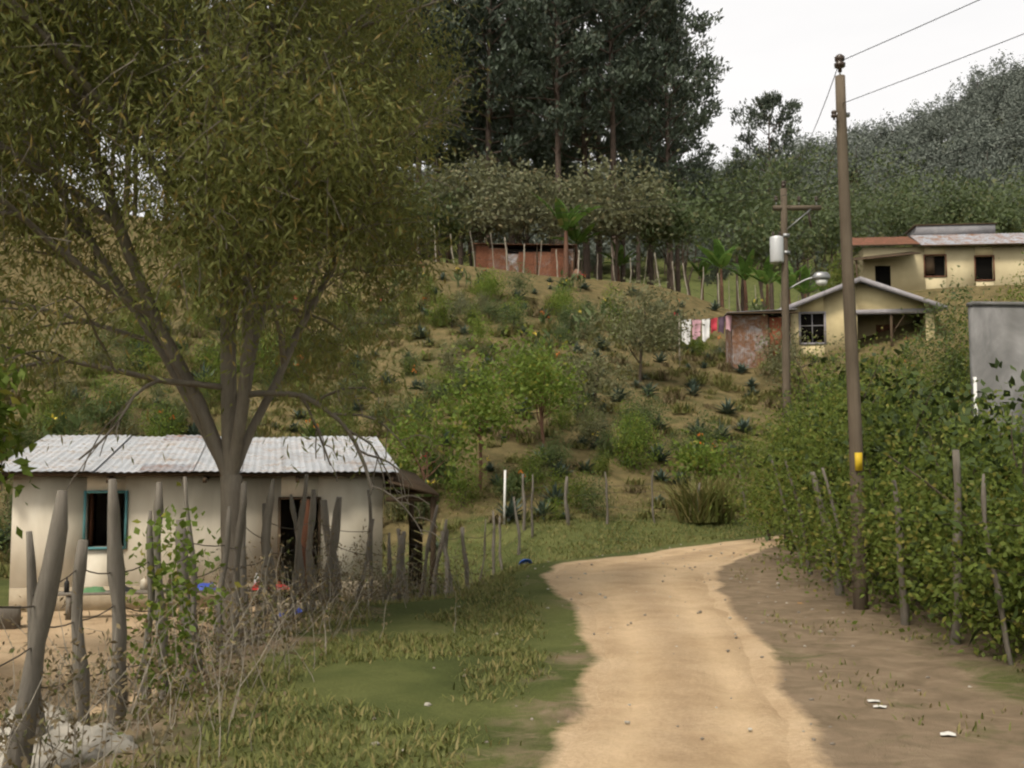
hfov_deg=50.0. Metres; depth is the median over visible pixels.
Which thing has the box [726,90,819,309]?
tree
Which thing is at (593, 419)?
shrub
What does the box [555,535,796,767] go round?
road
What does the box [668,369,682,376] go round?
clump
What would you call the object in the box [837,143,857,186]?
tree
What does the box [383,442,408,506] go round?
shrub
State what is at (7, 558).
clump
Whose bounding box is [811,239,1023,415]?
trees by houses
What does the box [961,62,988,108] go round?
tree
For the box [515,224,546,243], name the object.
tree
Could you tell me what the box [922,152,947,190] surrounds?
tree
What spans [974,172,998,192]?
tree
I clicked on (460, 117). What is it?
pine
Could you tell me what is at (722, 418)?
clump
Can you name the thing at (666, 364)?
clump
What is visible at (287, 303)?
hill plant
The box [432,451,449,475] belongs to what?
shrub
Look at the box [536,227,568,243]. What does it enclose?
tree
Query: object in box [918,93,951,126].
tree
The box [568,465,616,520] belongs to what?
shrub
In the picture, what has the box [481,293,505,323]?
shrub
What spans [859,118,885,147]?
tree
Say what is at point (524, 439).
clump
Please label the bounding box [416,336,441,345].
clump
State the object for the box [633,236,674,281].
tree
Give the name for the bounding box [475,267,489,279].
hill plant
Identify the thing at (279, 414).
clump
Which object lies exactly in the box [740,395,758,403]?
clump
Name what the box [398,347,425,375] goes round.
shrub
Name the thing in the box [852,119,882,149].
tree
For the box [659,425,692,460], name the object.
shrub
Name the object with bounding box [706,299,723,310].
hill plant
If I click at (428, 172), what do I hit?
tree
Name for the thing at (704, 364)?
hill plant
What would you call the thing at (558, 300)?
shrub
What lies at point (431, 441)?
shrub
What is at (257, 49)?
pine
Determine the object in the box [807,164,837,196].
tree
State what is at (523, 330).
hill plant
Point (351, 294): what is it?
shrub
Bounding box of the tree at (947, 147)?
[936,127,962,170]
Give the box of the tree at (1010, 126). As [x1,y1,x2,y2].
[1002,118,1017,136]
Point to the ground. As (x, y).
(570, 702)
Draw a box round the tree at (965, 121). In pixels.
[953,90,993,129]
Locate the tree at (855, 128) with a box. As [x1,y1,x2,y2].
[847,122,875,173]
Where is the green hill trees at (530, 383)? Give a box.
[372,317,749,508]
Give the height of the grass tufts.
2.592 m
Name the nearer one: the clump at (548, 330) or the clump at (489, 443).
the clump at (489, 443)
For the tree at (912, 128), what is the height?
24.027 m
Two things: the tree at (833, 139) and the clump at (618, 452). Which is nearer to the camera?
the clump at (618, 452)
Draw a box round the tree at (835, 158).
[825,152,837,171]
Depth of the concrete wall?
21.77 m
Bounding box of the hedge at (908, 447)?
[718,327,1023,671]
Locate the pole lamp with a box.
[770,181,829,546]
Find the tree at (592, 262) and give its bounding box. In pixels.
[582,241,605,277]
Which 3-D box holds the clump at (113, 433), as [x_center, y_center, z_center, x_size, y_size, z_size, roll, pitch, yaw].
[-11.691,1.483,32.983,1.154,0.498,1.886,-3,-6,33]
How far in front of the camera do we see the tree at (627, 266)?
335.71 m
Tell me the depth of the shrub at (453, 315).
47.00 m
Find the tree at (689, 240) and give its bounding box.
[679,200,700,271]
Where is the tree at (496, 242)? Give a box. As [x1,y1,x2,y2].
[466,226,507,251]
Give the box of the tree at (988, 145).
[964,124,1015,178]
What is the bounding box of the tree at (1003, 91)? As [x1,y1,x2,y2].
[985,71,1022,110]
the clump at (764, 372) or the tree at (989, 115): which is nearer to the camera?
the clump at (764, 372)
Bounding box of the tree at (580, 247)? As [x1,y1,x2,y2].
[568,234,595,274]
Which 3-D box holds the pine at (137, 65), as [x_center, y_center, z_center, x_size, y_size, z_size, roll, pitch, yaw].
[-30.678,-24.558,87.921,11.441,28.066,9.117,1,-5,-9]
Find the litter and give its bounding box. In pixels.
[519,559,955,735]
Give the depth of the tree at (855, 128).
472.87 m
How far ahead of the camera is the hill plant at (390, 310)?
47.65 m
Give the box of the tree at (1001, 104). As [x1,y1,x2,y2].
[994,83,1023,121]
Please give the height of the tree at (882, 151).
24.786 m
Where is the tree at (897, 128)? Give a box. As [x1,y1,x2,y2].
[873,109,910,155]
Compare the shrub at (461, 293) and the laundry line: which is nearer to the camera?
the laundry line
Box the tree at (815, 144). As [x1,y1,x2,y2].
[801,132,825,163]
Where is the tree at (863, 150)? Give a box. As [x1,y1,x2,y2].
[850,137,877,184]
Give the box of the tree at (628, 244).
[605,225,635,254]
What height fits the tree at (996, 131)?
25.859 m
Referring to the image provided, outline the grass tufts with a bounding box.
[96,469,1023,767]
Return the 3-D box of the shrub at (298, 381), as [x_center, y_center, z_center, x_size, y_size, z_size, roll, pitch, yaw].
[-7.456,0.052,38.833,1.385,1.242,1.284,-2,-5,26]
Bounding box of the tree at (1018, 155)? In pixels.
[1007,145,1023,168]
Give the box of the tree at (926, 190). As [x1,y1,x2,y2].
[908,177,944,207]
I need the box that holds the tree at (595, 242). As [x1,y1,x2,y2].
[581,226,609,270]
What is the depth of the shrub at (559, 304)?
51.88 m
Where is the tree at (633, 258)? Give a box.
[626,206,644,276]
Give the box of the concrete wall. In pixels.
[966,301,1023,463]
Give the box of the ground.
[0,116,1023,767]
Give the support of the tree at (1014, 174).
on the ground
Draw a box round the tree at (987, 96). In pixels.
[972,82,1004,123]
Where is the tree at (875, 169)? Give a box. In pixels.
[857,158,886,189]
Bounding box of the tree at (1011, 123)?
[1001,117,1019,141]
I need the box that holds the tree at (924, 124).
[914,114,941,139]
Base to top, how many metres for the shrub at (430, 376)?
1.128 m
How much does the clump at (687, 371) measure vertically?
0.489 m
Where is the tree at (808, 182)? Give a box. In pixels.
[800,171,819,194]
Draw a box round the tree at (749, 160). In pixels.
[729,147,759,182]
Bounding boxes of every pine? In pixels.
[5,8,111,165]
[20,0,110,171]
[76,0,195,213]
[79,0,149,177]
[101,16,161,215]
[125,2,206,219]
[145,0,254,163]
[209,0,314,107]
[275,0,363,147]
[293,0,428,196]
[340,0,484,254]
[373,0,482,257]
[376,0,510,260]
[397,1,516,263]
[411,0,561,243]
[424,17,498,264]
[435,0,534,242]
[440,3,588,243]
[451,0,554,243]
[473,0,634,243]
[484,72,588,243]
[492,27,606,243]
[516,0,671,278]
[521,99,609,207]
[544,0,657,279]
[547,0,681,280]
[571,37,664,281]
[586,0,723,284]
[609,90,672,282]
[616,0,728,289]
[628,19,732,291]
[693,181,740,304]
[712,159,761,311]
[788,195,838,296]
[831,214,872,259]
[1010,193,1023,244]
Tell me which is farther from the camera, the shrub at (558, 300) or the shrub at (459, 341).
the shrub at (558, 300)
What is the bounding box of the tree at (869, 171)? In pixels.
[855,161,879,188]
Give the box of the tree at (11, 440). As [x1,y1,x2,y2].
[0,326,52,538]
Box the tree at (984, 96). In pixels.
[973,82,997,113]
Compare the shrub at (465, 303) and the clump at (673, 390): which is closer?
the clump at (673, 390)
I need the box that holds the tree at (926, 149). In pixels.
[918,138,938,155]
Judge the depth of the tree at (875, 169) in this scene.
404.98 m
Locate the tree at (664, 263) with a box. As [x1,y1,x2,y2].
[657,236,673,275]
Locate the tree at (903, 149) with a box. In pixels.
[885,128,928,172]
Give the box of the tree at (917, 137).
[908,130,931,152]
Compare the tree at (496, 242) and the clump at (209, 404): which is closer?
the clump at (209, 404)
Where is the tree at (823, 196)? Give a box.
[805,174,837,266]
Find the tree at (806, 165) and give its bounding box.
[789,146,819,186]
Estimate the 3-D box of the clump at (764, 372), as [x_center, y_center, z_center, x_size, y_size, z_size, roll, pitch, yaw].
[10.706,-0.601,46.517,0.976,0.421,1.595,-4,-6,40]
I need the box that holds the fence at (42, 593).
[0,474,438,767]
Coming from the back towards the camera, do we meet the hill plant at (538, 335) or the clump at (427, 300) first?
the clump at (427, 300)
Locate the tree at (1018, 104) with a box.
[1003,80,1023,116]
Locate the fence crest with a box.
[343,226,798,309]
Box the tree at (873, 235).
[858,211,899,247]
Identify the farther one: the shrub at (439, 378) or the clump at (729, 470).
the shrub at (439, 378)
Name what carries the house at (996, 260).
on the ground
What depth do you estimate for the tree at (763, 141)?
527.73 m
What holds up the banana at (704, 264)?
on the ground
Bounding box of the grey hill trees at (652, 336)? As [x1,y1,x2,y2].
[537,263,861,415]
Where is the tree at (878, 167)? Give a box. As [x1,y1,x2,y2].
[857,156,891,181]
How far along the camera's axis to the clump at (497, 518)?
28.70 m
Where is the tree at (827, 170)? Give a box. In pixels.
[804,162,837,181]
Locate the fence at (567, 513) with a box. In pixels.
[522,469,759,529]
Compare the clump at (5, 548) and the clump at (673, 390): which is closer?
the clump at (5, 548)
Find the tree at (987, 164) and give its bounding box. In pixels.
[970,148,1011,187]
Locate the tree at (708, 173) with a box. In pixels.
[695,159,715,188]
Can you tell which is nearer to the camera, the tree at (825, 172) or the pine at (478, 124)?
the pine at (478, 124)
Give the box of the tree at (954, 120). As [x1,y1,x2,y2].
[948,110,971,135]
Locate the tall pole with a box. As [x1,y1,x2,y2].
[831,54,868,609]
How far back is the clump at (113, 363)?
38.06 m
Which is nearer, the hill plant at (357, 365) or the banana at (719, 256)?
the hill plant at (357, 365)
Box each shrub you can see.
[0,482,12,525]
[0,489,12,561]
[3,406,42,448]
[7,415,52,448]
[25,408,60,437]
[32,385,67,423]
[33,336,85,390]
[39,384,76,409]
[39,388,101,438]
[51,376,84,405]
[72,400,98,422]
[76,321,127,360]
[76,341,113,373]
[77,361,97,377]
[81,363,144,422]
[83,373,148,431]
[86,378,102,388]
[94,312,133,348]
[113,338,143,369]
[114,308,146,333]
[114,411,146,436]
[118,298,167,350]
[119,340,169,376]
[123,328,144,351]
[132,402,186,436]
[135,383,190,434]
[143,315,181,362]
[149,384,165,397]
[152,403,190,433]
[155,286,174,312]
[163,407,191,434]
[171,393,189,416]
[173,315,197,335]
[180,291,216,336]
[187,331,219,374]
[192,281,219,316]
[194,344,239,378]
[194,367,220,405]
[195,327,219,370]
[199,359,220,400]
[200,388,212,402]
[214,326,241,353]
[220,398,272,434]
[236,330,276,384]
[258,333,289,349]
[258,366,276,382]
[259,373,280,389]
[269,336,298,367]
[280,277,298,297]
[284,375,315,392]
[293,290,305,304]
[293,384,318,406]
[295,325,314,361]
[298,404,345,436]
[311,384,337,405]
[323,418,354,436]
[327,330,344,350]
[329,407,361,435]
[330,298,364,319]
[330,377,365,410]
[335,279,364,307]
[338,316,363,342]
[342,375,365,394]
[347,307,364,337]
[349,357,377,390]
[354,305,394,337]
[359,400,395,425]
[372,391,398,415]
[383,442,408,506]
[385,494,408,523]
[389,383,429,426]
[390,411,416,445]
[391,452,421,489]
[396,287,421,314]
[396,480,442,522]
[397,389,441,428]
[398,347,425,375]
[399,353,418,376]
[410,375,446,399]
[410,428,439,457]
[412,272,437,301]
[413,363,443,385]
[414,448,447,474]
[423,295,458,327]
[423,381,447,405]
[426,293,460,327]
[426,337,464,372]
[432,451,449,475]
[434,288,468,327]
[434,381,466,416]
[436,368,450,387]
[436,454,486,511]
[443,348,473,384]
[444,374,469,395]
[446,354,485,395]
[452,337,469,350]
[453,292,467,311]
[454,288,468,296]
[458,294,478,316]
[458,302,481,323]
[460,329,475,350]
[461,360,494,390]
[466,317,482,332]
[467,271,500,295]
[467,278,486,294]
[469,311,496,349]
[472,287,491,314]
[474,274,503,301]
[476,298,501,320]
[476,342,495,357]
[480,267,512,298]
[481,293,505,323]
[489,348,523,393]
[490,461,528,501]
[493,297,536,334]
[494,292,528,325]
[495,321,507,336]
[499,258,536,302]
[501,339,535,363]
[508,440,555,477]
[516,454,550,493]
[520,337,552,369]
[521,449,551,483]
[522,345,553,373]
[535,426,579,473]
[536,345,556,363]
[539,461,575,495]
[542,495,564,520]
[543,288,573,319]
[544,439,575,464]
[545,404,579,430]
[546,280,578,310]
[546,290,571,313]
[549,318,578,340]
[550,319,571,347]
[553,301,578,326]
[557,306,579,324]
[557,462,603,513]
[558,388,600,420]
[559,299,580,317]
[564,329,584,344]
[567,405,610,447]
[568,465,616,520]
[574,291,601,322]
[575,325,588,339]
[581,401,601,420]
[581,403,617,440]
[582,407,607,434]
[586,445,616,476]
[591,427,622,458]
[597,282,628,324]
[602,407,668,474]
[603,317,620,334]
[605,305,636,343]
[606,410,658,470]
[609,389,656,453]
[611,403,652,427]
[613,400,641,432]
[622,383,670,440]
[625,417,656,451]
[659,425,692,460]
[665,317,682,343]
[679,404,734,451]
[680,336,702,352]
[684,335,700,356]
[690,331,716,356]
[709,346,721,355]
[720,337,725,349]
[723,446,739,463]
[724,434,753,461]
[736,433,761,458]
[739,480,758,503]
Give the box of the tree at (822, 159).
[804,151,836,182]
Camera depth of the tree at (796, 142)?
530.22 m
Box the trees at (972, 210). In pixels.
[618,134,1023,310]
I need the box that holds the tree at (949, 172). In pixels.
[938,151,967,181]
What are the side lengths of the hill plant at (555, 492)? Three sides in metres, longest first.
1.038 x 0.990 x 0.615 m
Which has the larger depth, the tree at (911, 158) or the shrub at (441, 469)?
the tree at (911, 158)
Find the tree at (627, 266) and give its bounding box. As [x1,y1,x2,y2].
[619,246,635,270]
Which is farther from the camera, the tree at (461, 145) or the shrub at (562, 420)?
the tree at (461, 145)
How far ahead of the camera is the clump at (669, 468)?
33.94 m
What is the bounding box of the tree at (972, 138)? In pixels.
[952,119,991,164]
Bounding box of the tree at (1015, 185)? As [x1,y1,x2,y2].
[1003,170,1023,228]
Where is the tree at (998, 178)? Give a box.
[980,166,1012,197]
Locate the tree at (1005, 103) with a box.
[998,88,1016,117]
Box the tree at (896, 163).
[866,148,903,198]
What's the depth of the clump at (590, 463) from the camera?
33.25 m
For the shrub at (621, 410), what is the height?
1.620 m
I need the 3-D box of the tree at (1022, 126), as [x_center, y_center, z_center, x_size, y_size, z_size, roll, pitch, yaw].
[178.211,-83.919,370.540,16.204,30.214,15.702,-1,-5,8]
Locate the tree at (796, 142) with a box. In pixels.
[782,133,804,158]
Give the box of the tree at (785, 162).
[767,145,802,182]
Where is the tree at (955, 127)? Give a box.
[944,118,965,143]
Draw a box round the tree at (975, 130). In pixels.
[956,117,1004,167]
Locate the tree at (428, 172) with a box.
[421,165,442,193]
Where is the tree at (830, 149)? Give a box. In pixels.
[821,143,836,160]
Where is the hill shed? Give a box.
[471,242,580,277]
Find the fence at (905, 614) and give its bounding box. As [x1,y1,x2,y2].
[768,449,1023,664]
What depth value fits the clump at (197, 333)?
42.84 m
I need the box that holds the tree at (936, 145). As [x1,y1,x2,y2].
[925,137,944,156]
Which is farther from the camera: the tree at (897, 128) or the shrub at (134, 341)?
the tree at (897, 128)
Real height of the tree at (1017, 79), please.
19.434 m
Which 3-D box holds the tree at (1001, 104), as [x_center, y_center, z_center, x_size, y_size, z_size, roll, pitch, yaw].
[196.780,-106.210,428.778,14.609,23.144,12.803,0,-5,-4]
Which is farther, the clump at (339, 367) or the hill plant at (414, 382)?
the clump at (339, 367)
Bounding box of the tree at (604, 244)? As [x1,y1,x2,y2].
[602,231,635,259]
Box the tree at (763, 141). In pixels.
[749,137,771,167]
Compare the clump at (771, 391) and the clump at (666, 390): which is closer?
the clump at (666, 390)
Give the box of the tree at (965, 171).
[947,166,979,199]
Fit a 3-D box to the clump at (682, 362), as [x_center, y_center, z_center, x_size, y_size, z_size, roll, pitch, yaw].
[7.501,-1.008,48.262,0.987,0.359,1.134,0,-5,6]
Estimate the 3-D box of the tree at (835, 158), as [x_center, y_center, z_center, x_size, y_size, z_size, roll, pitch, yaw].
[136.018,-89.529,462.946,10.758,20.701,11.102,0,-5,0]
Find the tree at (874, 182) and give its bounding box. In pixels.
[867,175,887,199]
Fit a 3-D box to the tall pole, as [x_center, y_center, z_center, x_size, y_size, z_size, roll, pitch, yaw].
[4.357,-0.607,14.226,0.353,7.552,0.228,0,-5,0]
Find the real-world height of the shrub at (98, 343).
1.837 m
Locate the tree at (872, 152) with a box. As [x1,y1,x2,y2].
[861,138,886,167]
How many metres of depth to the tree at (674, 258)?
345.16 m
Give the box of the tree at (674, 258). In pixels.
[660,243,686,277]
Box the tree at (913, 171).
[899,159,925,190]
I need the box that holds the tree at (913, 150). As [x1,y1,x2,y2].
[888,131,924,170]
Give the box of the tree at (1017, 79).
[1003,65,1023,90]
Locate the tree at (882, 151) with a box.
[877,133,910,161]
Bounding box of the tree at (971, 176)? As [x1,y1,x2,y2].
[942,143,996,200]
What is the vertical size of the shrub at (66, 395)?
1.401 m
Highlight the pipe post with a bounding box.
[503,470,505,523]
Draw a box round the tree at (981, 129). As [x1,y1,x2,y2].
[965,114,1003,153]
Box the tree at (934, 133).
[916,112,951,144]
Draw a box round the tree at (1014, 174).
[1004,162,1023,182]
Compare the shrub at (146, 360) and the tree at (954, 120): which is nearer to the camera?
the shrub at (146, 360)
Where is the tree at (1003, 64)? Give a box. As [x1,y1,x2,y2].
[982,49,1022,88]
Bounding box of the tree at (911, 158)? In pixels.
[900,149,923,176]
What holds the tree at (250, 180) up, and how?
on the ground
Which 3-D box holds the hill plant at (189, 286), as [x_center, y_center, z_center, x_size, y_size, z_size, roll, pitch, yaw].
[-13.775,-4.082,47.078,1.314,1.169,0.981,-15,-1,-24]
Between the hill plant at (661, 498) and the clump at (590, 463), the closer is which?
the hill plant at (661, 498)
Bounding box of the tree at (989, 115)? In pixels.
[966,105,999,133]
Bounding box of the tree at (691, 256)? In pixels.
[684,236,711,279]
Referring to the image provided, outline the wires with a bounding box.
[96,0,1023,310]
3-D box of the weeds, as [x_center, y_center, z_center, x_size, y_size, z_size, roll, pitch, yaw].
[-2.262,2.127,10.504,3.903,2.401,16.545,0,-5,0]
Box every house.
[0,435,438,611]
[777,276,947,356]
[841,223,1023,290]
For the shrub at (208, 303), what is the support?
on the ground
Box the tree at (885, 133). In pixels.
[873,117,890,146]
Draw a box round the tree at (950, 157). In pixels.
[935,122,978,179]
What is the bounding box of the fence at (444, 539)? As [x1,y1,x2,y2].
[431,474,533,596]
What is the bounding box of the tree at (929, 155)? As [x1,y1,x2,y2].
[913,146,934,173]
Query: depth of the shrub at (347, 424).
34.43 m
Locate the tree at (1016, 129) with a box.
[1006,119,1023,152]
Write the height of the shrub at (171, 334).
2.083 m
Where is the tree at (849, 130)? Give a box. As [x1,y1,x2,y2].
[847,120,873,143]
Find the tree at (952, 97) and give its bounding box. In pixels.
[944,72,976,119]
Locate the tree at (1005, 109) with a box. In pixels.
[999,98,1020,123]
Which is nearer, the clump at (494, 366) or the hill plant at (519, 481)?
the hill plant at (519, 481)
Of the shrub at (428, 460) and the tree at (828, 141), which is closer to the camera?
the shrub at (428, 460)
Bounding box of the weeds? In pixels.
[0,482,491,767]
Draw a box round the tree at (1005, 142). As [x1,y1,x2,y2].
[991,126,1015,165]
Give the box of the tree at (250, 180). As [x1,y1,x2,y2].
[0,0,504,653]
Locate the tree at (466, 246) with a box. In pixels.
[463,222,476,251]
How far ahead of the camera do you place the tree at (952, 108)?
470.49 m
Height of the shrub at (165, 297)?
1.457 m
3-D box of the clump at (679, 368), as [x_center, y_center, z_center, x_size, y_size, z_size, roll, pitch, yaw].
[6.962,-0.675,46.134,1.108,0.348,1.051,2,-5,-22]
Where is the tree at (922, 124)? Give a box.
[915,106,942,130]
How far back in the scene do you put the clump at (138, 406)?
35.27 m
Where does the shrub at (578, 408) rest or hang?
on the ground
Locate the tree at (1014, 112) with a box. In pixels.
[1005,105,1022,127]
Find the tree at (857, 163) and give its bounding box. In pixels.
[847,126,878,182]
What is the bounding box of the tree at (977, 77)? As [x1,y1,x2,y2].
[964,65,994,100]
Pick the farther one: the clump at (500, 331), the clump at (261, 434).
the clump at (500, 331)
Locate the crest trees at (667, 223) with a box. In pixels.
[169,131,734,288]
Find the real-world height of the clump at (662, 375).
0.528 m
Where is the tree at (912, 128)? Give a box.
[900,118,921,145]
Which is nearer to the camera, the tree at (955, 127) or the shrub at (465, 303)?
the shrub at (465, 303)
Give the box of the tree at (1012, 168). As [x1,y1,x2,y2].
[1003,160,1021,182]
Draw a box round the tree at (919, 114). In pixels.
[895,98,926,135]
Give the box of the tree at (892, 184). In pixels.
[875,160,910,210]
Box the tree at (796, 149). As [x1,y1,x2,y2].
[785,133,813,171]
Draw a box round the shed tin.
[723,309,797,368]
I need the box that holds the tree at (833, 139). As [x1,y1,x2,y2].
[828,121,853,147]
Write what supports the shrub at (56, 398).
on the ground
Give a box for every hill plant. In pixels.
[0,525,10,545]
[42,411,85,436]
[66,386,86,405]
[78,392,112,431]
[123,341,152,354]
[130,358,148,370]
[148,409,184,435]
[175,338,188,353]
[177,277,198,301]
[181,422,200,435]
[191,361,216,381]
[272,360,296,382]
[276,296,297,315]
[287,421,303,431]
[288,408,305,417]
[300,419,328,436]
[343,351,367,369]
[344,396,369,410]
[378,370,394,379]
[378,375,397,385]
[379,299,400,325]
[389,268,406,293]
[398,260,424,287]
[406,365,421,388]
[411,324,430,337]
[412,379,429,389]
[414,476,441,523]
[416,272,432,285]
[416,293,431,316]
[419,449,460,493]
[438,272,448,279]
[438,429,457,445]
[440,385,450,397]
[450,267,471,286]
[456,324,472,333]
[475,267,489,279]
[479,354,495,367]
[485,456,496,471]
[488,474,502,484]
[495,495,528,521]
[500,470,533,499]
[510,287,526,301]
[510,402,538,416]
[517,326,529,334]
[526,445,564,465]
[526,498,557,518]
[530,328,554,358]
[537,482,569,505]
[539,310,551,326]
[540,308,555,317]
[547,456,575,476]
[552,277,570,296]
[557,510,575,518]
[560,269,585,291]
[569,341,582,352]
[571,459,595,471]
[573,435,589,444]
[574,308,598,335]
[577,275,589,288]
[586,348,604,358]
[588,431,604,448]
[595,340,614,350]
[597,400,608,412]
[598,298,615,318]
[606,386,632,398]
[610,391,623,401]
[618,455,635,464]
[626,285,641,295]
[631,379,646,386]
[638,373,649,379]
[638,381,661,395]
[646,442,675,460]
[650,468,671,480]
[652,351,667,362]
[652,411,672,430]
[653,494,669,503]
[664,471,690,484]
[681,363,692,369]
[684,377,702,386]
[684,382,703,394]
[685,416,708,434]
[692,433,719,465]
[698,360,708,367]
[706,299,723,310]
[706,418,736,440]
[711,337,725,354]
[713,397,743,413]
[731,363,750,372]
[731,416,756,431]
[742,376,759,386]
[744,387,761,396]
[749,298,768,310]
[895,360,921,383]
[900,336,920,361]
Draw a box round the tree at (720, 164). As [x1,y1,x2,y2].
[715,156,730,170]
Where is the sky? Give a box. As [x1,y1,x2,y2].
[1,0,1023,219]
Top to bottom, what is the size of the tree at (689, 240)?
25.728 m
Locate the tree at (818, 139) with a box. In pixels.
[809,131,831,153]
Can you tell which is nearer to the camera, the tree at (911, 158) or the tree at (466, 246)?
the tree at (466, 246)
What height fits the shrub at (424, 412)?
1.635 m
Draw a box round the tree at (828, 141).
[821,135,836,152]
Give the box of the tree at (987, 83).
[975,68,1002,111]
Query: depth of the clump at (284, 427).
35.41 m
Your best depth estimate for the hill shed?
65.49 m
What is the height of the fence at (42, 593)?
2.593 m
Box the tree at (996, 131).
[975,120,1017,167]
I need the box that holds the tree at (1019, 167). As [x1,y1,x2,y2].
[1007,156,1023,175]
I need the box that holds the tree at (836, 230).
[814,183,838,270]
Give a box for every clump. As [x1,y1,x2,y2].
[0,551,10,561]
[0,561,9,577]
[3,537,10,554]
[4,387,33,401]
[21,372,45,383]
[32,361,70,374]
[33,394,91,409]
[53,404,88,420]
[70,379,98,385]
[73,380,85,386]
[76,369,102,376]
[99,358,124,368]
[102,427,144,436]
[130,369,168,384]
[131,364,168,379]
[132,380,151,385]
[133,398,153,408]
[145,383,174,391]
[159,396,184,410]
[180,352,205,364]
[181,416,213,426]
[187,328,205,336]
[205,397,220,407]
[207,404,220,413]
[245,428,269,436]
[248,413,272,423]
[257,424,271,432]
[267,407,285,415]
[271,421,290,429]
[272,431,295,437]
[302,403,333,414]
[330,363,350,372]
[346,352,372,361]
[351,428,373,436]
[352,421,385,435]
[360,339,378,344]
[365,383,390,392]
[381,387,396,394]
[383,339,404,345]
[384,504,426,519]
[385,381,399,389]
[397,437,426,450]
[401,390,440,402]
[403,333,416,339]
[405,312,430,322]
[411,330,432,336]
[413,350,435,359]
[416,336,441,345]
[416,444,466,458]
[419,296,433,303]
[423,408,448,417]
[426,397,444,405]
[428,315,456,325]
[431,478,461,487]
[436,516,466,529]
[445,329,460,334]
[452,347,472,355]
[461,489,485,497]
[474,344,495,354]
[474,437,502,446]
[476,312,491,321]
[480,485,503,492]
[485,294,501,300]
[485,360,503,369]
[488,513,507,522]
[490,425,516,436]
[491,325,513,334]
[494,344,505,351]
[499,324,522,335]
[500,340,531,350]
[501,293,520,300]
[503,453,523,462]
[508,333,535,341]
[513,408,535,418]
[515,305,551,316]
[515,432,536,442]
[516,298,532,307]
[516,426,548,438]
[521,509,554,521]
[525,297,541,304]
[527,334,561,346]
[529,422,560,435]
[532,320,558,331]
[534,415,563,425]
[539,325,555,333]
[558,459,595,467]
[560,355,588,364]
[563,440,581,447]
[567,417,583,424]
[567,442,588,448]
[581,459,608,470]
[583,332,604,341]
[599,354,634,363]
[600,402,619,411]
[601,350,621,356]
[611,446,636,454]
[613,365,634,373]
[614,341,629,348]
[615,373,638,380]
[619,483,646,492]
[621,476,646,484]
[629,382,644,387]
[633,508,661,518]
[635,370,658,378]
[637,359,653,366]
[640,425,668,436]
[641,496,674,507]
[649,395,678,403]
[650,368,673,379]
[656,385,683,392]
[660,361,672,366]
[661,425,681,433]
[663,387,695,399]
[664,464,680,472]
[666,350,696,361]
[666,385,680,393]
[666,398,703,413]
[667,365,687,371]
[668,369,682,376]
[674,359,689,364]
[676,345,696,355]
[681,367,708,377]
[683,370,708,383]
[684,355,702,360]
[684,368,710,377]
[696,478,739,493]
[700,387,716,393]
[700,402,715,407]
[705,357,720,365]
[708,375,736,386]
[709,413,733,421]
[712,371,734,379]
[716,417,731,424]
[717,358,737,369]
[718,385,732,390]
[720,365,732,370]
[720,463,742,474]
[725,492,748,510]
[728,429,752,439]
[731,382,750,391]
[733,396,757,404]
[734,402,753,411]
[735,415,752,423]
[736,389,767,399]
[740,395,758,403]
[753,366,773,374]
[757,358,777,368]
[758,398,795,410]
[759,393,779,401]
[759,396,779,406]
[764,388,779,393]
[800,352,812,358]
[809,360,830,367]
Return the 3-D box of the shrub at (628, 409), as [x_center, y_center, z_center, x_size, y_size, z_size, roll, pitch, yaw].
[3.867,1.272,35.312,1.539,2.244,1.786,-3,-5,31]
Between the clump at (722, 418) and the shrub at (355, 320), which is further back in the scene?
the shrub at (355, 320)
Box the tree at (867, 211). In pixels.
[852,185,877,233]
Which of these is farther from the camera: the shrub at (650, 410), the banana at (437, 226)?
the banana at (437, 226)
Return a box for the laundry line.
[678,314,731,366]
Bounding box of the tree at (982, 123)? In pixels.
[963,115,997,137]
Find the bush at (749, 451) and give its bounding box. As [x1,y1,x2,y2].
[693,292,978,542]
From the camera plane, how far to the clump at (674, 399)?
40.73 m
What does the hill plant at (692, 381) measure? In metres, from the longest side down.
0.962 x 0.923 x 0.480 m
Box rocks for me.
[0,543,1023,767]
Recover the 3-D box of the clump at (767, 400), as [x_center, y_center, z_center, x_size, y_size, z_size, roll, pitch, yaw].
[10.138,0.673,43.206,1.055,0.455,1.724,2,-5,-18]
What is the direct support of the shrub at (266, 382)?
on the ground
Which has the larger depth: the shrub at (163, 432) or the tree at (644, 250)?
the tree at (644, 250)
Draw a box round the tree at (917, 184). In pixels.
[895,168,933,198]
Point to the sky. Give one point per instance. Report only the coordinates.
(790, 47)
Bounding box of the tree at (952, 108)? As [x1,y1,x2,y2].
[940,99,973,128]
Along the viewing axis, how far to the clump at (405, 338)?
45.55 m
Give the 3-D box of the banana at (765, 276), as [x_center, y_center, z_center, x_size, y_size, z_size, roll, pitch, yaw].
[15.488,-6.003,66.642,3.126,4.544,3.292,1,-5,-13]
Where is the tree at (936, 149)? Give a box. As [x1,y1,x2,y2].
[915,141,955,174]
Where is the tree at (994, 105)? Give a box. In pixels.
[985,79,1012,127]
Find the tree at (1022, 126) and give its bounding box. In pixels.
[1016,109,1023,145]
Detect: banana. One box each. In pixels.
[410,209,458,261]
[438,231,465,262]
[532,193,602,276]
[549,206,603,268]
[600,241,641,281]
[688,259,713,299]
[690,238,741,307]
[725,248,763,310]
[742,255,790,309]
[760,261,805,304]
[789,264,822,298]
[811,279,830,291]
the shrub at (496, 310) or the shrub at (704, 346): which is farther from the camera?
the shrub at (704, 346)
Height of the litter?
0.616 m
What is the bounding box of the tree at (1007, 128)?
[988,116,1022,149]

